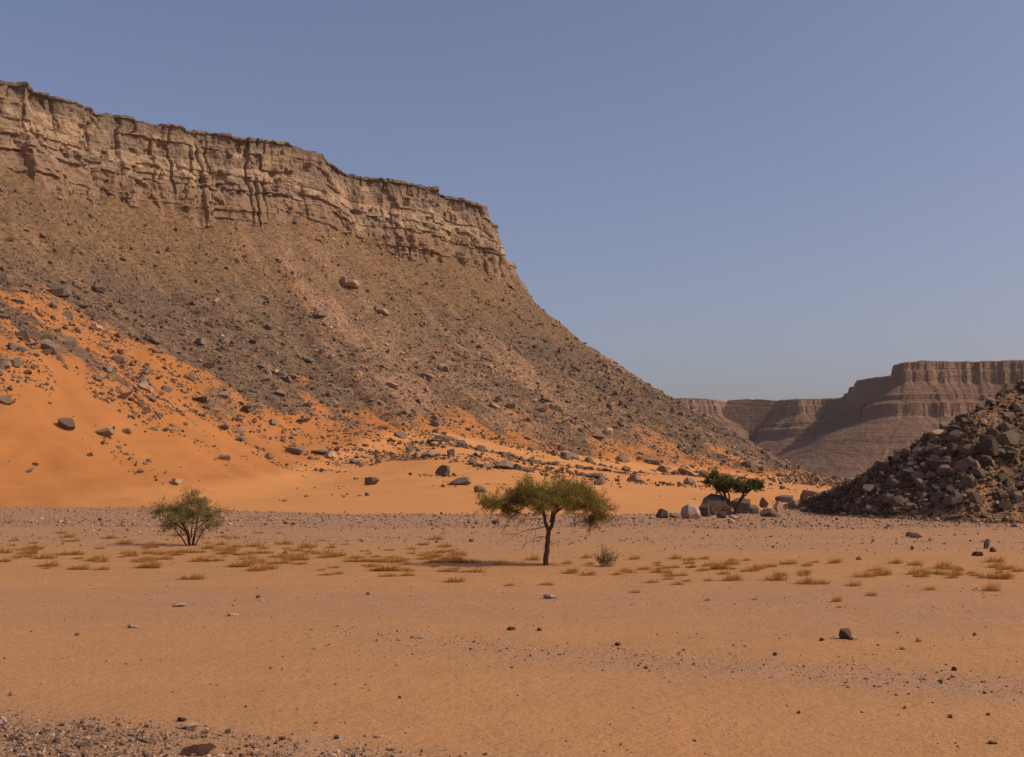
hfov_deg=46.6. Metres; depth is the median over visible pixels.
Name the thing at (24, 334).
boulder
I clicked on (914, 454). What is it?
boulder
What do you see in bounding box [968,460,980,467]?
boulder
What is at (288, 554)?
grass tuft
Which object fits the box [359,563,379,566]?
grass tuft
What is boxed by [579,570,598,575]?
grass tuft
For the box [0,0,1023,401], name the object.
sky
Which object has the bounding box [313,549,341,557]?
grass tuft
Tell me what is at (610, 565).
grass tuft
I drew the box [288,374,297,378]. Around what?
boulder
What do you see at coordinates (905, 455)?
boulder
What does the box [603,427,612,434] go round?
boulder
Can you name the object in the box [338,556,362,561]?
grass tuft
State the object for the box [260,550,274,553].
grass tuft
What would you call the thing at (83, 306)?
boulder
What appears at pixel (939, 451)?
boulder
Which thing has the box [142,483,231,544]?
thorn tree
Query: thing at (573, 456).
boulder
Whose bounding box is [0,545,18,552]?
grass tuft
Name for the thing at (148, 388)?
boulder
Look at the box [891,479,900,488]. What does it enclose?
boulder
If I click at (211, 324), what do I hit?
boulder
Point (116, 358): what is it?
boulder
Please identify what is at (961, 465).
boulder
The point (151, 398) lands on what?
boulder
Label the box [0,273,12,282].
boulder
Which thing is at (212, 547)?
grass tuft
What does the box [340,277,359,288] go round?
boulder
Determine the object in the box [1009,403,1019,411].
boulder
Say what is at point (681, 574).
grass tuft
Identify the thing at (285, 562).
grass tuft
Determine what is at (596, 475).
boulder
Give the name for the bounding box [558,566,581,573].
grass tuft
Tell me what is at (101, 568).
grass tuft
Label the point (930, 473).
boulder
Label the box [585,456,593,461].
boulder
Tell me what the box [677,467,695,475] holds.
boulder
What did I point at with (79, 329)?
boulder
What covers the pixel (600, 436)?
boulder
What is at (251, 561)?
grass tuft
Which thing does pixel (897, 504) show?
boulder
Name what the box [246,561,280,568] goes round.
grass tuft
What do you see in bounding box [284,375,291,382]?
boulder
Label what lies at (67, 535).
grass tuft
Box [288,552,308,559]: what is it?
grass tuft
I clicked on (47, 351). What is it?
boulder
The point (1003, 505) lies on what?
boulder
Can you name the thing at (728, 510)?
boulder
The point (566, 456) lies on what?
boulder
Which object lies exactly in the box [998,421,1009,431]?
boulder
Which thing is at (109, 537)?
grass tuft
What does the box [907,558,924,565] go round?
grass tuft
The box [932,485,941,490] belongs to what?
boulder
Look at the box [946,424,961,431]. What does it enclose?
boulder
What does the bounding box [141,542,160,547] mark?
grass tuft
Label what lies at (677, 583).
grass tuft
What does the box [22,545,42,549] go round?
grass tuft
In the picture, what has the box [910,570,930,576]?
grass tuft
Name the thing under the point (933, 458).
boulder
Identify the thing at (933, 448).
boulder
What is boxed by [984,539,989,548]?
stone
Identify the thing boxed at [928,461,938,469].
boulder
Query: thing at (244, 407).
boulder
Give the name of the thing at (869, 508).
boulder
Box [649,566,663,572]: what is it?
grass tuft
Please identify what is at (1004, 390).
boulder
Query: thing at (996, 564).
grass tuft
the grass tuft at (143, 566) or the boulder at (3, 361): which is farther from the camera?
the boulder at (3, 361)
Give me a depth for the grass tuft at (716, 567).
73.19 m
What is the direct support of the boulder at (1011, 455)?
on the rubble hill
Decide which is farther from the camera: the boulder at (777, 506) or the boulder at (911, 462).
the boulder at (777, 506)
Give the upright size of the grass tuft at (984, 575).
0.455 m
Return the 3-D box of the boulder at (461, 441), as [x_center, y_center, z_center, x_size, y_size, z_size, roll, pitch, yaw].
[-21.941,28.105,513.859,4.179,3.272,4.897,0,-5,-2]
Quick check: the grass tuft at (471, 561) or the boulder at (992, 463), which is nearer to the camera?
the grass tuft at (471, 561)
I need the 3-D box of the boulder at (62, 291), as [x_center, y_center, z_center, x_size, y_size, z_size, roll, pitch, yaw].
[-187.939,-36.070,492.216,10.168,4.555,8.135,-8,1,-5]
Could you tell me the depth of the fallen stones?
184.19 m
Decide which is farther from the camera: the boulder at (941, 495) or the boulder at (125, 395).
the boulder at (125, 395)
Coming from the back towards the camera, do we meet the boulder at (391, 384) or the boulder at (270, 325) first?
the boulder at (270, 325)
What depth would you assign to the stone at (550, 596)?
53.34 m
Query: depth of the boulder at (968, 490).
183.31 m
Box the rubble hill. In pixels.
[820,388,1023,521]
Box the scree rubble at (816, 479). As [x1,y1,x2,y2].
[0,171,851,501]
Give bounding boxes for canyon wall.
[673,360,1023,477]
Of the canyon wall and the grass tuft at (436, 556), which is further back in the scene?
the canyon wall
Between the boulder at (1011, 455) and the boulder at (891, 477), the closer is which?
the boulder at (1011, 455)
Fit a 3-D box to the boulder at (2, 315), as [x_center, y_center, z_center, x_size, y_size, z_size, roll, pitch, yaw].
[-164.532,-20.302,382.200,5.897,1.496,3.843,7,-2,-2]
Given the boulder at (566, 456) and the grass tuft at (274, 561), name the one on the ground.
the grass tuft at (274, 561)
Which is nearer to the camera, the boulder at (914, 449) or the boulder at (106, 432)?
the boulder at (914, 449)
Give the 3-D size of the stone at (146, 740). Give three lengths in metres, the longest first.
0.300 x 0.270 x 0.093 m
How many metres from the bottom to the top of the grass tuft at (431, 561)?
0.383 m
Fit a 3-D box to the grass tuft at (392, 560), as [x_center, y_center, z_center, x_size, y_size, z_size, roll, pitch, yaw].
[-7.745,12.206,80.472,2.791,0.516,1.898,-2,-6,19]
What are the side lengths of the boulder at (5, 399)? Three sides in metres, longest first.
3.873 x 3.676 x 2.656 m
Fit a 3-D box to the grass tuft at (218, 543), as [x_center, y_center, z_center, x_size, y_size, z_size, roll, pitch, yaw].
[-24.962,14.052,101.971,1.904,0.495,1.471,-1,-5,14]
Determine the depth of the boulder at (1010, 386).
219.53 m
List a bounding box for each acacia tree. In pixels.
[473,468,619,564]
[699,466,764,514]
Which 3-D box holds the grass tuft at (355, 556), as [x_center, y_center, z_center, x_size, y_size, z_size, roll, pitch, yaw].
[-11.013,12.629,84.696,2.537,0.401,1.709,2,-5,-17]
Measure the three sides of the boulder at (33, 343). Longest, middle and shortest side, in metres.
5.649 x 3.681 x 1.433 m
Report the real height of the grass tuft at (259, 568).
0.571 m
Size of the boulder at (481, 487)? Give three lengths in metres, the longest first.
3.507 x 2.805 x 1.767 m
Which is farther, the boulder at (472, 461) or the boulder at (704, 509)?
the boulder at (472, 461)
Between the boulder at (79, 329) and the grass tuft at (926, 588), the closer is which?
the grass tuft at (926, 588)
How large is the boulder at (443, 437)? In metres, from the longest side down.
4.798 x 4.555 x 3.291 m
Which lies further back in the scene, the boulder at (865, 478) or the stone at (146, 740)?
the boulder at (865, 478)
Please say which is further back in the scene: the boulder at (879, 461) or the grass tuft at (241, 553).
the boulder at (879, 461)
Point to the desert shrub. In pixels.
(604, 559)
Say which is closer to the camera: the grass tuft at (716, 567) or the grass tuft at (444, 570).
the grass tuft at (444, 570)
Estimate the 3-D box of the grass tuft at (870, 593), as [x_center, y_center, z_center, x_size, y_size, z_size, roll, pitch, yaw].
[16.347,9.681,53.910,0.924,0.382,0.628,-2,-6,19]
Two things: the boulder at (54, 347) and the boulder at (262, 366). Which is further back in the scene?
the boulder at (262, 366)
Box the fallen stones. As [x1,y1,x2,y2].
[772,504,1023,523]
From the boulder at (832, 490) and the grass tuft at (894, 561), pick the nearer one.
the grass tuft at (894, 561)
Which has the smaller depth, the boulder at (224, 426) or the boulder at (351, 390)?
the boulder at (224, 426)
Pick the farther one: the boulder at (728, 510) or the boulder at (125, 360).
the boulder at (125, 360)
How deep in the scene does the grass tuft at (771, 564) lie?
74.36 m
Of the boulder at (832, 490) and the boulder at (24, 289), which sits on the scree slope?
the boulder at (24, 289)
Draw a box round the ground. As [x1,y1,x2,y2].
[0,478,1023,756]
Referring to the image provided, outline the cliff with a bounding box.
[0,80,528,292]
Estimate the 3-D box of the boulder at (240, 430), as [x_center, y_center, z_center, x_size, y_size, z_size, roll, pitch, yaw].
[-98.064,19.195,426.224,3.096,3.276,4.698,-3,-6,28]
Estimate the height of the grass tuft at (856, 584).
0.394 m
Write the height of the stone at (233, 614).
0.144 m
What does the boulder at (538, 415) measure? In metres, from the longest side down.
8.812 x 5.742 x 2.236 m
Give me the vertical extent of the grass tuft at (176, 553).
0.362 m
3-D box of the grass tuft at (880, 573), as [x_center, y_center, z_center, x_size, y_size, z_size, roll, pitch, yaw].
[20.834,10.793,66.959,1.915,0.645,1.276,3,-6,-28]
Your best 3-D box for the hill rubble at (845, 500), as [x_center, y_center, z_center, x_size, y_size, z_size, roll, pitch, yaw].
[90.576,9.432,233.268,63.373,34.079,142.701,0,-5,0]
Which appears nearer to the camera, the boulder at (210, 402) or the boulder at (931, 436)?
the boulder at (931, 436)
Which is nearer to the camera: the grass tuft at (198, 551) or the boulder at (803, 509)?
the grass tuft at (198, 551)
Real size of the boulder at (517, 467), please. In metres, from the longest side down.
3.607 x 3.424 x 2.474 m
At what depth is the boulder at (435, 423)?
534.20 m
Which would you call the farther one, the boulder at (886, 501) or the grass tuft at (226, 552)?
the boulder at (886, 501)
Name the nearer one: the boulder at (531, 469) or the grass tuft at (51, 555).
the grass tuft at (51, 555)
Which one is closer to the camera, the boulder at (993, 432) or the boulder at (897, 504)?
the boulder at (897, 504)
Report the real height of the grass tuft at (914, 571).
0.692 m
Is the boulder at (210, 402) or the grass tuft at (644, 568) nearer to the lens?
the grass tuft at (644, 568)
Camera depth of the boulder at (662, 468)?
582.25 m
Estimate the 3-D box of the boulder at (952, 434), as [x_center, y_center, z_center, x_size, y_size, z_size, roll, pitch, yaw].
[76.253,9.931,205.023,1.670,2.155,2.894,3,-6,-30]
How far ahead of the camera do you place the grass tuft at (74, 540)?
108.06 m
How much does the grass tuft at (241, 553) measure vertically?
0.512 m
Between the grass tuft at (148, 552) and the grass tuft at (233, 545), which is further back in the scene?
the grass tuft at (233, 545)
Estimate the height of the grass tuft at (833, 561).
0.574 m
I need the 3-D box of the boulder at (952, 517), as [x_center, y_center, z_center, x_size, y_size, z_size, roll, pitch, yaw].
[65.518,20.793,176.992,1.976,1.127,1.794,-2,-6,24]
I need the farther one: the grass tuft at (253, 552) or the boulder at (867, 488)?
the boulder at (867, 488)
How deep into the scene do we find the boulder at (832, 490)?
231.43 m
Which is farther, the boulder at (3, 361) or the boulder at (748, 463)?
the boulder at (748, 463)
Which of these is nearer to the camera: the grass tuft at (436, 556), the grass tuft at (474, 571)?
the grass tuft at (474, 571)
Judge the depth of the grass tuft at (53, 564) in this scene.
77.54 m
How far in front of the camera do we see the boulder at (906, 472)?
203.23 m
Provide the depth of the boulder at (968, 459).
192.23 m
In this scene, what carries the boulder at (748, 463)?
on the scree slope
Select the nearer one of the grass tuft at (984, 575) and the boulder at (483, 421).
the grass tuft at (984, 575)
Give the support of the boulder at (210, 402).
on the scree slope
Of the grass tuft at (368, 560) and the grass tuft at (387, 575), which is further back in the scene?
the grass tuft at (368, 560)
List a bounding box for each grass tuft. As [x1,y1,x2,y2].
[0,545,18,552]
[0,557,12,561]
[8,552,37,556]
[15,545,31,550]
[15,548,38,554]
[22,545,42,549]
[28,552,59,558]
[33,559,60,566]
[55,551,71,554]
[59,531,77,537]
[63,549,84,554]
[64,538,78,541]
[64,562,92,569]
[84,554,108,560]
[92,558,109,561]
[92,564,110,569]
[100,533,117,538]
[114,538,133,543]
[119,548,138,553]
[123,551,138,555]
[129,562,164,567]
[133,553,159,561]
[140,559,164,567]
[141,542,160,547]
[142,549,167,553]
[153,554,173,559]
[164,551,184,554]
[168,547,192,552]
[178,571,212,579]
[182,548,210,552]
[184,553,211,561]
[201,543,223,548]
[203,557,227,560]
[212,539,227,544]
[213,547,240,553]
[217,543,241,549]
[222,558,255,566]
[225,534,238,538]
[235,550,250,554]
[235,553,260,559]
[236,558,264,563]
[242,539,266,546]
[244,564,272,570]
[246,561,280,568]
[248,548,264,553]
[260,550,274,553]
[265,559,280,563]
[268,553,286,557]
[272,558,294,563]
[274,538,294,544]
[276,552,299,558]
[285,555,310,560]
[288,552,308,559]
[289,546,308,550]
[297,541,317,547]
[305,547,335,553]
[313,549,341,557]
[331,550,347,555]
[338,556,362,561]
[343,554,371,558]
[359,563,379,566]
[361,557,384,561]
[371,557,386,561]
[371,561,400,570]
[372,565,395,570]
[373,571,394,576]
[384,557,407,562]
[394,566,420,571]
[399,571,415,575]
[415,555,433,559]
[417,550,437,555]
[423,559,446,562]
[424,552,441,557]
[425,548,446,552]
[428,534,443,539]
[432,557,453,561]
[438,566,460,571]
[441,576,465,582]
[442,553,465,560]
[448,550,465,554]
[450,555,468,562]
[457,567,488,572]
[464,558,479,562]
[493,559,507,564]
[526,553,541,559]
[538,581,555,584]
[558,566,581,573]
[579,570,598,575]
[580,553,592,557]
[602,561,614,566]
[629,554,642,559]
[635,565,652,569]
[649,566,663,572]
[659,568,672,573]
[660,572,677,576]
[668,552,682,558]
[670,580,685,584]
[674,571,687,575]
[683,559,696,563]
[701,560,712,565]
[707,561,724,568]
[709,561,731,569]
[716,569,743,580]
[721,558,743,564]
[741,565,759,571]
[749,563,768,569]
[761,563,778,566]
[763,569,788,580]
[778,559,797,563]
[793,575,816,584]
[795,568,811,573]
[797,570,810,575]
[801,560,813,565]
[812,577,829,584]
[828,557,841,562]
[831,593,842,601]
[846,579,861,585]
[849,568,880,576]
[864,588,877,595]
[866,564,884,570]
[872,566,893,575]
[886,556,903,563]
[906,564,929,574]
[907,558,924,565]
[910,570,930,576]
[924,586,936,589]
[929,568,944,573]
[931,556,958,568]
[942,573,957,577]
[943,567,963,575]
[976,571,997,577]
[979,578,1001,590]
[983,554,1006,562]
[986,560,1004,567]
[988,570,1018,578]
[991,572,1009,579]
[993,563,1022,569]
[1012,564,1023,571]
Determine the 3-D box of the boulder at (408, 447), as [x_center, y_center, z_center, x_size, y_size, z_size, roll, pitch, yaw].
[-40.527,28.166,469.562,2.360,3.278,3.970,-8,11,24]
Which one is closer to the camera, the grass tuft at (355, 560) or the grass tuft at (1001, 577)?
the grass tuft at (1001, 577)
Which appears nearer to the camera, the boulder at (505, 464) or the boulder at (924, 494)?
the boulder at (924, 494)
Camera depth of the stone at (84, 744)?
22.67 m
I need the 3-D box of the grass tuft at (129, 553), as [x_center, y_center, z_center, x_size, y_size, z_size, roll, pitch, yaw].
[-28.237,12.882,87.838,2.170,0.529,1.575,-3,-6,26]
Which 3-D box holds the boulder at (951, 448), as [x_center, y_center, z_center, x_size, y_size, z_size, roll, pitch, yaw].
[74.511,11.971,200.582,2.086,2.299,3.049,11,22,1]
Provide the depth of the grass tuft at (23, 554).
85.97 m
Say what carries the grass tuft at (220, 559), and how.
on the ground
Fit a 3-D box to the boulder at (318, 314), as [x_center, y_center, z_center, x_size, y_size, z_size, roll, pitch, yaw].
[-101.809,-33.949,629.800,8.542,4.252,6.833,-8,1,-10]
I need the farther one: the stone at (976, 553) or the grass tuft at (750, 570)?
the stone at (976, 553)
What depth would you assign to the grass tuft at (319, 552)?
89.78 m
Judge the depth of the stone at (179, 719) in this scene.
25.39 m
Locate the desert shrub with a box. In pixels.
[592,544,621,565]
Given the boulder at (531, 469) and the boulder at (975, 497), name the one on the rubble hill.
the boulder at (975, 497)
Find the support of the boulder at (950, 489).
on the rubble hill
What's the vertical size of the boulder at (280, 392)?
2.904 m
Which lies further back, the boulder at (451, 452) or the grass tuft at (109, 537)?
the boulder at (451, 452)
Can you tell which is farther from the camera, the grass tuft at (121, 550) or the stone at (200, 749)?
the grass tuft at (121, 550)
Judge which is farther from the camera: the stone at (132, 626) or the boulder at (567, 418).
the boulder at (567, 418)
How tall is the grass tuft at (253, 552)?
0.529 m
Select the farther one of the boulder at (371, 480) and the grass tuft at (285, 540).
the boulder at (371, 480)
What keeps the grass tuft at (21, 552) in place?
on the ground
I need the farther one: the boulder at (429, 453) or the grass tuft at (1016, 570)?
the boulder at (429, 453)
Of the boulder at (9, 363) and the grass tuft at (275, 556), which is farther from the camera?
the boulder at (9, 363)
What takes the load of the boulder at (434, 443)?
on the scree slope
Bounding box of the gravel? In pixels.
[0,505,1023,756]
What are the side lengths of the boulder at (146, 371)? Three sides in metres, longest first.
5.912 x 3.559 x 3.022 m
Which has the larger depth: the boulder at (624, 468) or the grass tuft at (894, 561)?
the boulder at (624, 468)
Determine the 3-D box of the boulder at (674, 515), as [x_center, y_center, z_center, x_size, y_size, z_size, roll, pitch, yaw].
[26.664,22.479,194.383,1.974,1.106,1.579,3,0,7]
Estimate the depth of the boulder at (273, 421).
456.27 m
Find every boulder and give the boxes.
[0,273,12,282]
[0,313,9,317]
[0,355,12,366]
[0,358,8,368]
[0,394,11,403]
[8,342,18,349]
[10,298,25,303]
[12,357,21,367]
[14,330,30,341]
[17,346,26,351]
[19,287,29,291]
[25,342,37,345]
[40,339,53,342]
[41,343,59,354]
[41,349,52,354]
[46,286,71,295]
[50,301,57,307]
[58,418,74,429]
[62,311,73,319]
[62,337,78,347]
[74,327,82,333]
[79,304,88,308]
[91,284,106,291]
[91,324,102,330]
[94,374,103,381]
[95,428,114,436]
[103,365,112,372]
[111,355,122,361]
[113,333,122,337]
[117,390,133,398]
[121,356,128,363]
[121,428,131,433]
[135,401,144,406]
[136,383,154,392]
[139,367,151,374]
[146,334,160,344]
[147,395,156,400]
[161,385,172,391]
[170,478,182,484]
[186,374,196,381]
[196,338,206,344]
[196,395,207,402]
[203,362,214,368]
[207,321,214,327]
[207,399,215,406]
[217,454,230,459]
[218,391,230,398]
[218,424,228,429]
[236,427,245,433]
[242,405,251,409]
[251,404,258,410]
[257,365,274,372]
[260,294,270,299]
[261,367,271,375]
[262,377,270,380]
[264,452,274,459]
[265,395,275,401]
[266,322,273,329]
[269,419,277,424]
[274,389,285,395]
[276,371,286,375]
[281,358,288,364]
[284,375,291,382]
[286,446,305,453]
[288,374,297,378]
[296,418,310,421]
[303,402,312,406]
[304,357,315,361]
[311,450,327,454]
[312,311,327,317]
[324,450,335,458]
[331,398,339,405]
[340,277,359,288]
[344,388,353,394]
[364,477,379,484]
[375,306,389,315]
[386,382,398,386]
[394,432,405,438]
[406,445,413,450]
[417,398,423,403]
[420,373,434,379]
[420,450,434,457]
[426,439,442,443]
[430,420,439,426]
[430,441,438,445]
[435,435,445,440]
[435,465,449,475]
[437,365,448,370]
[447,449,454,455]
[447,477,470,484]
[456,440,465,443]
[467,459,476,464]
[474,486,486,491]
[476,445,485,451]
[477,418,487,424]
[489,403,499,408]
[492,460,513,468]
[498,451,515,456]
[505,403,515,408]
[513,464,522,469]
[522,467,533,471]
[527,456,534,462]
[534,413,544,417]
[535,403,548,410]
[541,397,551,402]
[560,452,578,458]
[560,453,571,459]
[561,416,570,421]
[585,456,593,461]
[591,472,607,479]
[592,433,604,439]
[594,477,604,484]
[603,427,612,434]
[616,454,629,462]
[621,465,630,470]
[626,474,639,481]
[644,456,660,465]
[656,509,667,517]
[657,466,667,472]
[669,513,680,517]
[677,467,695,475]
[681,504,700,518]
[683,477,695,484]
[699,503,710,516]
[702,493,726,514]
[716,511,725,517]
[725,505,731,514]
[729,514,738,518]
[731,498,750,513]
[740,460,754,466]
[748,505,758,513]
[759,497,768,507]
[760,508,772,516]
[771,513,779,516]
[773,500,782,511]
[775,495,793,502]
[787,500,800,508]
[800,489,821,498]
[800,507,807,511]
[829,486,836,496]
[860,475,868,483]
[863,484,874,493]
[866,505,872,513]
[875,460,888,467]
[877,462,889,471]
[882,493,893,500]
[882,497,890,506]
[888,496,901,505]
[889,475,898,481]
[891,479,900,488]
[893,453,902,462]
[893,501,902,507]
[900,451,908,458]
[900,495,909,503]
[901,468,914,477]
[902,448,910,454]
[904,502,917,510]
[907,460,917,466]
[909,451,918,458]
[910,446,920,453]
[911,471,924,480]
[914,478,928,487]
[916,446,926,456]
[919,462,929,472]
[921,492,927,498]
[924,470,936,478]
[927,429,943,435]
[927,455,941,461]
[928,434,939,440]
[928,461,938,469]
[929,445,941,453]
[930,492,940,502]
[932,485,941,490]
[935,447,946,455]
[936,459,946,464]
[936,464,950,475]
[938,492,948,499]
[939,421,948,428]
[942,456,952,464]
[942,496,960,505]
[945,430,961,441]
[945,442,958,456]
[945,514,958,519]
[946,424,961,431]
[946,485,956,494]
[947,468,956,476]
[949,460,959,467]
[949,491,963,498]
[953,460,968,472]
[955,414,962,421]
[957,444,963,454]
[959,475,973,487]
[962,444,977,456]
[962,456,973,462]
[964,488,973,497]
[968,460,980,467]
[968,491,982,504]
[972,467,985,477]
[976,434,998,456]
[976,455,991,466]
[978,417,987,425]
[985,397,996,403]
[986,428,999,436]
[989,459,994,466]
[994,472,1005,481]
[995,430,1019,446]
[996,387,1008,396]
[996,448,1004,456]
[996,491,1008,498]
[997,500,1011,510]
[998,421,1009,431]
[1003,412,1015,421]
[1003,445,1018,451]
[1004,450,1017,463]
[1005,383,1015,390]
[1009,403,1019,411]
[1009,490,1022,501]
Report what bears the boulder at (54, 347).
on the scree slope
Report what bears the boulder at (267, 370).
on the scree slope
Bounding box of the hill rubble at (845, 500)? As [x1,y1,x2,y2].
[786,379,1023,518]
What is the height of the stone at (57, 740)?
0.169 m
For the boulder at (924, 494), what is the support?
on the rubble hill
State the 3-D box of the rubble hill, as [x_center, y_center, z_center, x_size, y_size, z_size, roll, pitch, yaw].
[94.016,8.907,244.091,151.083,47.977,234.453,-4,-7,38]
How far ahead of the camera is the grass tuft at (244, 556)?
83.92 m
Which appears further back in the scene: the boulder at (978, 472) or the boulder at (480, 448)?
the boulder at (480, 448)
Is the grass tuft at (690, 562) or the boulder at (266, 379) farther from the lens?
the boulder at (266, 379)
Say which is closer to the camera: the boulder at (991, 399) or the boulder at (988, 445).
the boulder at (988, 445)
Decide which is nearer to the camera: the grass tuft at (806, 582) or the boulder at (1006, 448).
the grass tuft at (806, 582)
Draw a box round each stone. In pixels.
[52,737,60,743]
[77,742,91,747]
[128,624,137,627]
[137,738,151,742]
[172,602,186,606]
[176,722,198,727]
[177,717,186,721]
[180,744,215,755]
[227,613,238,615]
[543,594,556,598]
[839,628,850,638]
[908,532,922,537]
[971,551,982,555]
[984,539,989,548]
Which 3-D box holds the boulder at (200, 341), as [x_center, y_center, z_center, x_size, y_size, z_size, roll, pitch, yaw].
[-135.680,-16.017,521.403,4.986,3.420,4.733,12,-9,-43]
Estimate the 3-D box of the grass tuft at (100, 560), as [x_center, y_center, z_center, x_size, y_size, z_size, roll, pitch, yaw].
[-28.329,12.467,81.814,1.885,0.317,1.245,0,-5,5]
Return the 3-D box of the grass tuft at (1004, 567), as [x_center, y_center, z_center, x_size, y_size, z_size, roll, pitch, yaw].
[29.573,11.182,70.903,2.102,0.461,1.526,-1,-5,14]
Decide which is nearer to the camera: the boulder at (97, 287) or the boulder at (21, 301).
the boulder at (21, 301)
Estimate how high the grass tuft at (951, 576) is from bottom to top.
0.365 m
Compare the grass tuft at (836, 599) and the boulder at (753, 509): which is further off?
the boulder at (753, 509)
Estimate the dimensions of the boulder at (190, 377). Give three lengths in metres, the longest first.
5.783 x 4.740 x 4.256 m
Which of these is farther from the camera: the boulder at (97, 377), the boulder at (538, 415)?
the boulder at (538, 415)
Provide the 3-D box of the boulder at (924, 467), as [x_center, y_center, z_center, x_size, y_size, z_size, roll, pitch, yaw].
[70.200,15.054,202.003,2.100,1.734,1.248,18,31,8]
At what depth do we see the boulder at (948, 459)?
198.78 m
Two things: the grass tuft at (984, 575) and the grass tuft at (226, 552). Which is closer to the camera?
the grass tuft at (984, 575)
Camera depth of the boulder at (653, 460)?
603.55 m
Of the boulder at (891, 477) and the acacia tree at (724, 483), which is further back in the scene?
the acacia tree at (724, 483)
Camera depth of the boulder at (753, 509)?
224.34 m
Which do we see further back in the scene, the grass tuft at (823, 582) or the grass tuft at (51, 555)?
the grass tuft at (51, 555)
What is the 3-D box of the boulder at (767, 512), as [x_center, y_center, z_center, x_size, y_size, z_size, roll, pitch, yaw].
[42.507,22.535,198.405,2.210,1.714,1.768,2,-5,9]
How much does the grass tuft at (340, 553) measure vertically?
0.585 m
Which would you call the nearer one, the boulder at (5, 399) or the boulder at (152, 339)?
the boulder at (5, 399)
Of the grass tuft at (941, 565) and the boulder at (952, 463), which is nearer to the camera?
the grass tuft at (941, 565)
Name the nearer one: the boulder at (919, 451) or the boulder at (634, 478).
the boulder at (919, 451)
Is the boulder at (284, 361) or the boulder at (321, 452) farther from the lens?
the boulder at (284, 361)
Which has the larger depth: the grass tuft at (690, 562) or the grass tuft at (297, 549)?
the grass tuft at (297, 549)
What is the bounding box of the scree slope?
[0,172,841,513]
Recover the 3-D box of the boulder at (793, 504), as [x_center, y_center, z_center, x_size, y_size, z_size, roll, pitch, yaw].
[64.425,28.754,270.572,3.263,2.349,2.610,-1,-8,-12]
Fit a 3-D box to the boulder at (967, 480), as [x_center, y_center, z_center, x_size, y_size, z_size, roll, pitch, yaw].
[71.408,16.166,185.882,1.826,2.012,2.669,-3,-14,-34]
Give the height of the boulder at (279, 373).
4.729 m
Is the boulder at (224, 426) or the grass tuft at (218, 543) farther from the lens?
the boulder at (224, 426)
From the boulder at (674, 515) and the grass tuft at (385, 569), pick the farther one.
the boulder at (674, 515)
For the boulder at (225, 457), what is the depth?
357.19 m
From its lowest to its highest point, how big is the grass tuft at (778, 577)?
0.712 m
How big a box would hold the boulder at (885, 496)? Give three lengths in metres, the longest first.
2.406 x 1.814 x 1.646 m
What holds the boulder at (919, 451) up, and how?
on the rubble hill
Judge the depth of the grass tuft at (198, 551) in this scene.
91.56 m
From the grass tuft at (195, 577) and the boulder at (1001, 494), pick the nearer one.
the grass tuft at (195, 577)
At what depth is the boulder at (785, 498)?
314.13 m
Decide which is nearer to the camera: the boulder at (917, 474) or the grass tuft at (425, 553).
the grass tuft at (425, 553)
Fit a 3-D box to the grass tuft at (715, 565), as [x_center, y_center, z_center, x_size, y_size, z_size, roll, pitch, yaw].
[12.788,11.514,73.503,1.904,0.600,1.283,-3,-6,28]
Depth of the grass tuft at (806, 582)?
60.65 m
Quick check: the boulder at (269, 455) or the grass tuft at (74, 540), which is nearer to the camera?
the grass tuft at (74, 540)
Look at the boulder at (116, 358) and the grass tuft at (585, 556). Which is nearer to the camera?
the grass tuft at (585, 556)
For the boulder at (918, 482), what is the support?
on the rubble hill
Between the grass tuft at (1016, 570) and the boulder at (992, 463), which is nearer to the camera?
the grass tuft at (1016, 570)
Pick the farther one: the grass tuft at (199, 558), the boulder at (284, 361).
the boulder at (284, 361)
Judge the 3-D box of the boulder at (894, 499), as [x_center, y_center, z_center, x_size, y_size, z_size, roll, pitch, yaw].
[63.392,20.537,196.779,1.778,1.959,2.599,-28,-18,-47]
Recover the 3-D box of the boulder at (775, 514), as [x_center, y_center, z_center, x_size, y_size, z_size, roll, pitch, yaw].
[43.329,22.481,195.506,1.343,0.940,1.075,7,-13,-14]
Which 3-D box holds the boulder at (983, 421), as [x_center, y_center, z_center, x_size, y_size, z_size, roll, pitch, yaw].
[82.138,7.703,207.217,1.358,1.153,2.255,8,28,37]
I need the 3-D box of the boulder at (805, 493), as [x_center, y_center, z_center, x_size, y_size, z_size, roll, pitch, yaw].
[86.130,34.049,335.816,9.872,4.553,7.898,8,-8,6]
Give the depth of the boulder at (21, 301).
441.39 m
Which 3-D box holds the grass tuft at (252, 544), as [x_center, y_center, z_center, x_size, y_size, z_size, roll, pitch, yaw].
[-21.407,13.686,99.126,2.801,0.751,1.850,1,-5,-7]
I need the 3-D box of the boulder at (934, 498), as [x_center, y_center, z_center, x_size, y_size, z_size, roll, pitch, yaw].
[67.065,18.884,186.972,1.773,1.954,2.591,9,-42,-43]
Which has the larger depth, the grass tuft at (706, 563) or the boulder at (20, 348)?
the boulder at (20, 348)
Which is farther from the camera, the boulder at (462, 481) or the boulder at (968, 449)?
the boulder at (462, 481)
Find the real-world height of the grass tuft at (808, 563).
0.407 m
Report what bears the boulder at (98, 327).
on the scree slope
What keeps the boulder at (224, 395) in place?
on the scree slope
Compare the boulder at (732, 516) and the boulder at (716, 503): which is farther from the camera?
the boulder at (716, 503)
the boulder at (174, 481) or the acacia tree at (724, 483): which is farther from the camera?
the boulder at (174, 481)
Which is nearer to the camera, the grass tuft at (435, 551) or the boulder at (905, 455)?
the grass tuft at (435, 551)
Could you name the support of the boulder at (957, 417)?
on the rubble hill
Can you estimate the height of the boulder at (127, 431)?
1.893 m

